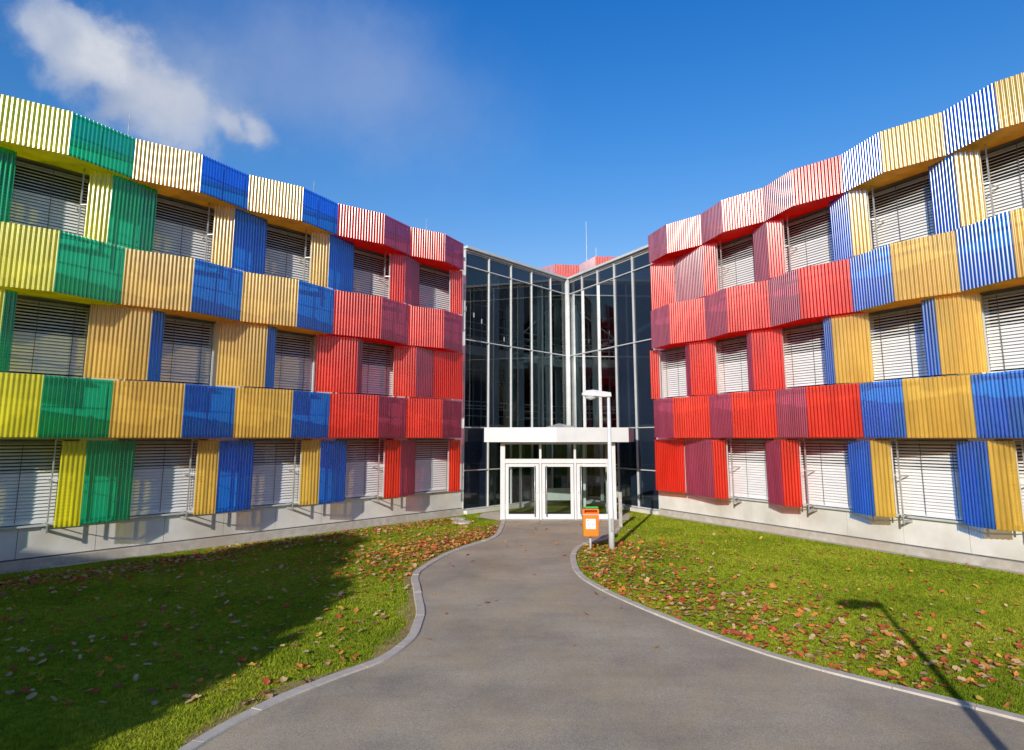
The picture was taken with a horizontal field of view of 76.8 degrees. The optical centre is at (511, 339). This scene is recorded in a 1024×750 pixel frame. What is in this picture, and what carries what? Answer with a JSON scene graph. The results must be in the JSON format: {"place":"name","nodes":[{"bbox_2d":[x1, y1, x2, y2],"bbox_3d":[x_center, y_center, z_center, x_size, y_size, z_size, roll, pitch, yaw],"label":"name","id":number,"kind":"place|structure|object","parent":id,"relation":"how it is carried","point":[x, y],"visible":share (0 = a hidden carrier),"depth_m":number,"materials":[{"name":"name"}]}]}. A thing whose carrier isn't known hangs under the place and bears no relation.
{"place":"outdoors","nodes":[
{"label":"outdoors","id":0,"kind":"place"},
{"bbox_2d":[0,501,1023,749],"bbox_3d":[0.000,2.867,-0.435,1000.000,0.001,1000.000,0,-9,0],"label":"ground","id":1,"kind":"structure","parent":0,"point":[560,507],"depth_m":10.83,"materials":[{"name":"green plant"}]},
{"bbox_2d":[16,647,26,651],"bbox_3d":[-6.669,4.215,8.769,0.129,0.025,0.102,0,17,-8],"label":"fallen leaf","id":2,"kind":"object","parent":1,"relation":"on","point":[22,649],"visible":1,"depth_m":8.79,"materials":[{"name":"grey plant"}]},
{"bbox_2d":[26,692,37,698],"bbox_3d":[-5.388,3.994,7.245,0.071,0.009,0.114,16,11,16],"label":"fallen leaf","id":3,"kind":"object","parent":1,"relation":"on","point":[31,695],"visible":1,"depth_m":7.25,"materials":[{"name":"grey plant"}]},
{"bbox_2d":[113,683,122,687],"bbox_3d":[-4.575,4.026,7.515,0.112,0.014,0.086,18,2,-40],"label":"fallen leaf","id":4,"kind":"object","parent":1,"relation":"on","point":[116,685],"visible":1,"depth_m":7.52,"materials":[{"name":"plant"}]},
{"bbox_2d":[133,674,138,681],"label":"fallen leaf","id":5,"kind":"object","parent":1,"relation":"on","point":[135,676],"visible":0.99,"depth_m":7.81,"materials":[{"name":"grey plant"}]},
{"bbox_2d":[0,94,464,571],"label":"office wing","id":6,"kind":"structure","parent":1,"relation":"on","point":[212,352],"depth_m":17.43,"materials":[{"name":"multicoloured metal"}]},
{"bbox_2d":[0,439,79,529],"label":"window","id":7,"kind":"structure","parent":6,"relation":"in","point":[25,465],"depth_m":14.66,"materials":[{"name":"white metal"}]},
{"bbox_2d":[0,295,90,377],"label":"window","id":8,"kind":"structure","parent":6,"relation":"in","point":[49,338],"depth_m":15.27,"materials":[{"name":"white metal"}]},
{"bbox_2d":[9,156,89,236],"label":"window","id":9,"kind":"structure","parent":6,"relation":"in","point":[44,195],"depth_m":15.53,"materials":[{"name":"white metal"}]},
{"bbox_2d":[119,439,207,518],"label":"window","id":10,"kind":"structure","parent":6,"relation":"in","point":[160,485],"depth_m":16.84,"materials":[{"name":"white metal"}]},
{"bbox_2d":[124,315,215,385],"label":"window","id":11,"kind":"structure","parent":6,"relation":"in","point":[187,357],"depth_m":17.66,"materials":[{"name":"white metal"}]},
{"bbox_2d":[152,194,213,263],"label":"window","id":12,"kind":"structure","parent":6,"relation":"in","point":[179,230],"depth_m":17.88,"materials":[{"name":"white metal"}]},
{"bbox_2d":[239,439,311,507],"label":"window","id":13,"kind":"structure","parent":6,"relation":"in","point":[272,480],"depth_m":19.22,"materials":[{"name":"white metal"}]},
{"bbox_2d":[242,330,315,391],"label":"window","id":14,"kind":"structure","parent":6,"relation":"in","point":[294,369],"depth_m":20.09,"materials":[{"name":"white metal"}]},
{"bbox_2d":[249,223,310,286],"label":"window","id":15,"kind":"structure","parent":6,"relation":"in","point":[284,246],"depth_m":20.27,"materials":[{"name":"white metal"}]},
{"bbox_2d":[336,439,393,499],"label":"window","id":16,"kind":"structure","parent":6,"relation":"in","point":[362,454],"depth_m":21.64,"materials":[{"name":"white metal"}]},
{"bbox_2d":[338,342,394,396],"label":"window","id":17,"kind":"structure","parent":6,"relation":"in","point":[377,364],"depth_m":22.50,"materials":[{"name":"white metal"}]},
{"bbox_2d":[353,246,390,297],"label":"window","id":18,"kind":"structure","parent":6,"relation":"in","point":[368,267],"depth_m":22.70,"materials":[{"name":"white metal"}]},
{"bbox_2d":[411,264,450,310],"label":"window","id":19,"kind":"structure","parent":6,"relation":"in","point":[433,282],"depth_m":24.98,"materials":[{"name":"white metal"}]},
{"bbox_2d":[408,439,454,493],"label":"window","id":20,"kind":"structure","parent":6,"relation":"in","point":[431,457],"depth_m":23.94,"materials":[{"name":"white metal"}]},
{"bbox_2d":[0,514,464,573],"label":"gravel strip","id":21,"kind":"object","parent":1,"relation":"on","point":[210,546],"visible":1,"depth_m":17.21,"materials":[{"name":"gravel"}]},
{"bbox_2d":[263,678,269,683],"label":"fallen leaf","id":22,"kind":"object","parent":1,"relation":"on","point":[266,680],"visible":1,"depth_m":7.69,"materials":[{"name":"red plant"}]},
{"bbox_2d":[266,694,272,698],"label":"fallen leaf","id":23,"kind":"object","parent":1,"relation":"on","point":[268,696],"visible":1,"depth_m":7.23,"materials":[{"name":"beige plant"}]},
{"bbox_2d":[280,676,287,681],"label":"fallen leaf","id":24,"kind":"object","parent":1,"relation":"on","point":[282,678],"visible":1,"depth_m":7.72,"materials":[{"name":"beige plant"}]},
{"bbox_2d":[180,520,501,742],"bbox_3d":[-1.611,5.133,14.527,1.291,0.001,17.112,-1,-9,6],"label":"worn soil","id":25,"kind":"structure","parent":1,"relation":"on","point":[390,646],"depth_m":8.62,"materials":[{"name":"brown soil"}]},
{"bbox_2d":[178,519,505,749],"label":"kerb","id":26,"kind":"structure","parent":1,"relation":"on","point":[230,723],"depth_m":8.00,"materials":[{"name":"concrete"}]},
{"bbox_2d":[450,517,465,520],"bbox_3d":[-1.930,6.420,23.047,0.560,0.085,0.560,0,-9,0],"label":"stone cover","id":27,"kind":"object","parent":1,"relation":"on","point":[458,518],"visible":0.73,"depth_m":22.98,"materials":[{"name":"grey stone"}]},
{"bbox_2d":[453,520,470,523],"bbox_3d":[-1.720,6.285,22.158,0.660,0.085,0.660,0,-9,0],"label":"stone cover","id":28,"kind":"object","parent":1,"relation":"on","point":[462,522],"visible":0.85,"depth_m":21.98,"materials":[{"name":"grey stone"}]},
{"bbox_2d":[0,518,1023,705],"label":"leaf litter","id":29,"kind":"object","parent":1,"relation":"on","point":[669,597],"visible":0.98,"depth_m":12.71,"materials":[{"name":"plant"}]},
{"bbox_2d":[462,245,660,519],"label":"entrance hall","id":30,"kind":"structure","parent":1,"relation":"on","point":[534,427],"depth_m":28.31,"materials":[{"name":"glass"}]},
{"bbox_2d":[505,464,538,518],"bbox_3d":[0.367,5.444,23.180,1.205,1.935,0.170,0,-9,0],"label":"door","id":31,"kind":"structure","parent":30,"relation":"in","point":[507,516],"depth_m":23.16,"materials":[{"name":"white paint"}]},
{"bbox_2d":[542,464,573,518],"bbox_3d":[1.650,5.444,23.180,1.140,1.935,0.170,0,-9,0],"label":"door","id":32,"kind":"structure","parent":30,"relation":"in","point":[544,516],"depth_m":23.16,"materials":[{"name":"white paint"}]},
{"bbox_2d":[540,230,615,276],"bbox_3d":[3.800,-4.553,37.599,10.801,4.910,7.020,0,-9,0],"label":"rooftop enclosure","id":33,"kind":"object","parent":30,"relation":"on","point":[565,270],"visible":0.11,"depth_m":36.97,"materials":[{"name":"red metal"}]},
{"bbox_2d":[576,464,608,518],"bbox_3d":[2.938,5.444,23.180,1.215,1.935,0.170,0,-9,0],"label":"door","id":34,"kind":"structure","parent":30,"relation":"in","point":[579,516],"depth_m":23.20,"materials":[{"name":"white paint"}]},
{"bbox_2d":[582,506,598,549],"bbox_3d":[2.042,4.916,16.772,0.425,1.115,0.320,0,-9,0],"label":"litter bin","id":35,"kind":"object","parent":1,"relation":"on","point":[590,522],"visible":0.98,"depth_m":16.66,"materials":[{"name":"metal"}]},
{"bbox_2d":[582,390,614,549],"bbox_3d":[2.301,3.446,17.248,0.802,4.205,0.278,0,-9,0],"label":"street lamp","id":36,"kind":"object","parent":1,"relation":"on","point":[590,394],"visible":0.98,"depth_m":17.22,"materials":[{"name":"metal"}]},
{"bbox_2d":[610,518,612,531],"bbox_3d":[2.620,4.875,16.953,0.070,0.350,0.014,0,-9,0],"label":"access door","id":37,"kind":"structure","parent":36,"relation":"in","point":[611,519],"depth_m":16.95,"materials":[{"name":"metal"}]},
{"bbox_2d":[618,492,622,527],"bbox_3d":[3.550,5.587,21.176,0.110,1.150,0.110,0,-9,0],"label":"bollard","id":38,"kind":"object","parent":1,"relation":"on","point":[620,508],"visible":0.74,"depth_m":21.14,"materials":[{"name":"white metal"}]},
{"bbox_2d":[570,520,1023,721],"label":"kerb","id":39,"kind":"structure","parent":1,"relation":"on","point":[966,704],"depth_m":8.45,"materials":[{"name":"concrete"}]},
{"bbox_2d":[648,73,1023,572],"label":"office wing","id":40,"kind":"structure","parent":1,"relation":"on","point":[837,353],"depth_m":17.34,"materials":[{"name":"multicoloured metal"}]},
{"bbox_2d":[660,346,697,398],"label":"window","id":41,"kind":"structure","parent":40,"relation":"in","point":[674,364],"depth_m":24.61,"materials":[{"name":"white metal"}]},
{"bbox_2d":[716,233,755,289],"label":"window","id":42,"kind":"structure","parent":40,"relation":"in","point":[737,254],"depth_m":22.18,"materials":[{"name":"white metal"}]},
{"bbox_2d":[715,335,769,393],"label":"window","id":43,"kind":"structure","parent":40,"relation":"in","point":[732,352],"depth_m":22.01,"materials":[{"name":"white metal"}]},
{"bbox_2d":[719,439,772,501],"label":"window","id":44,"kind":"structure","parent":40,"relation":"in","point":[750,480],"depth_m":21.06,"materials":[{"name":"white metal"}]},
{"bbox_2d":[782,206,833,271],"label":"window","id":45,"kind":"structure","parent":40,"relation":"in","point":[810,233],"depth_m":19.65,"materials":[{"name":"white metal"}]},
{"bbox_2d":[782,321,851,388],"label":"window","id":46,"kind":"structure","parent":40,"relation":"in","point":[805,360],"depth_m":19.48,"materials":[{"name":"white metal"}]},
{"bbox_2d":[787,439,855,510],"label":"window","id":47,"kind":"structure","parent":40,"relation":"in","point":[829,485],"depth_m":18.53,"materials":[{"name":"white metal"}]},
{"bbox_2d":[860,171,934,254],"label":"window","id":48,"kind":"structure","parent":40,"relation":"in","point":[905,209],"depth_m":17.12,"materials":[{"name":"white metal"}]},
{"bbox_2d":[869,304,960,381],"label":"window","id":49,"kind":"structure","parent":40,"relation":"in","point":[897,337],"depth_m":16.95,"materials":[{"name":"white metal"}]},
{"bbox_2d":[876,439,967,523],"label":"window","id":50,"kind":"structure","parent":40,"relation":"in","point":[931,488],"depth_m":16.03,"materials":[{"name":"white metal"}]},
{"bbox_2d":[980,137,1023,217],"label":"window","id":51,"kind":"structure","parent":40,"relation":"in","point":[1006,162],"depth_m":15.02,"materials":[{"name":"white metal"}]},
{"bbox_2d":[980,285,1023,372],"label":"window","id":52,"kind":"structure","parent":40,"relation":"in","point":[1003,310],"depth_m":14.80,"materials":[{"name":"white metal"}]},
{"bbox_2d":[995,439,1023,510],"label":"window","id":53,"kind":"structure","parent":40,"relation":"in","point":[1018,443],"depth_m":14.31,"materials":[{"name":"white metal"}]},
{"bbox_2d":[658,515,1023,573],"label":"gravel strip","id":54,"kind":"object","parent":1,"relation":"on","point":[1016,572],"visible":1,"depth_m":17.21,"materials":[{"name":"gravel"}]},
{"bbox_2d":[838,617,845,623],"bbox_3d":[5.198,4.428,10.180,0.103,0.131,0.016,-14,-46,-19],"label":"fallen leaf","id":55,"kind":"object","parent":1,"relation":"on","point":[841,620],"visible":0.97,"depth_m":10.19,"materials":[{"name":"plant"}]},
{"bbox_2d":[876,671,884,675],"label":"fallen leaf","id":56,"kind":"object","parent":1,"relation":"on","point":[880,673],"visible":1,"depth_m":7.93,"materials":[{"name":"orange plant"}]},
{"bbox_2d":[889,670,899,674],"bbox_3d":[4.710,4.098,7.956,0.077,0.010,0.124,-6,6,-29],"label":"fallen leaf","id":57,"kind":"object","parent":1,"relation":"on","point":[894,672],"visible":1,"depth_m":7.96,"materials":[{"name":"yellow plant"}]},
{"bbox_2d":[952,665,961,671],"bbox_3d":[5.576,4.125,8.097,0.068,0.008,0.109,-32,15,-7],"label":"fallen leaf","id":58,"kind":"object","parent":1,"relation":"on","point":[954,667],"visible":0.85,"depth_m":8.11,"materials":[{"name":"beige plant"}]},
{"bbox_2d":[970,658,980,664],"bbox_3d":[5.976,4.148,8.318,0.076,0.010,0.124,-21,21,-35],"label":"fallen leaf","id":59,"kind":"object","parent":1,"relation":"on","point":[975,661],"visible":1,"depth_m":8.32,"materials":[{"name":"plant"}]},
{"bbox_2d":[978,664,986,668],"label":"fallen leaf","id":60,"kind":"object","parent":1,"relation":"on","point":[980,665],"visible":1,"depth_m":8.17,"materials":[{"name":"plant"}]},
{"bbox_2d":[1003,701,1010,707],"bbox_3d":[5.374,3.955,7.003,0.106,0.017,0.082,-17,-24,-48],"label":"fallen leaf","id":61,"kind":"object","parent":1,"relation":"on","point":[1007,704],"visible":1,"depth_m":7.00,"materials":[{"name":"orange plant"}]},
{"bbox_2d":[0,0,1023,267],"label":"sky","id":62,"kind":"structure","parent":0,"point":[517,129],"materials":[{"name":"blue"}]},
{"bbox_2d":[478,511,630,519],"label":"paving","id":63,"kind":"structure","parent":0,"point":[496,515],"depth_m":24.29,"materials":[{"name":"concrete"}]},
{"bbox_2d":[197,519,1023,749],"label":"path","id":64,"kind":"structure","parent":0,"point":[512,667],"depth_m":7.40,"materials":[{"name":"grey asphalt"}]}
]}

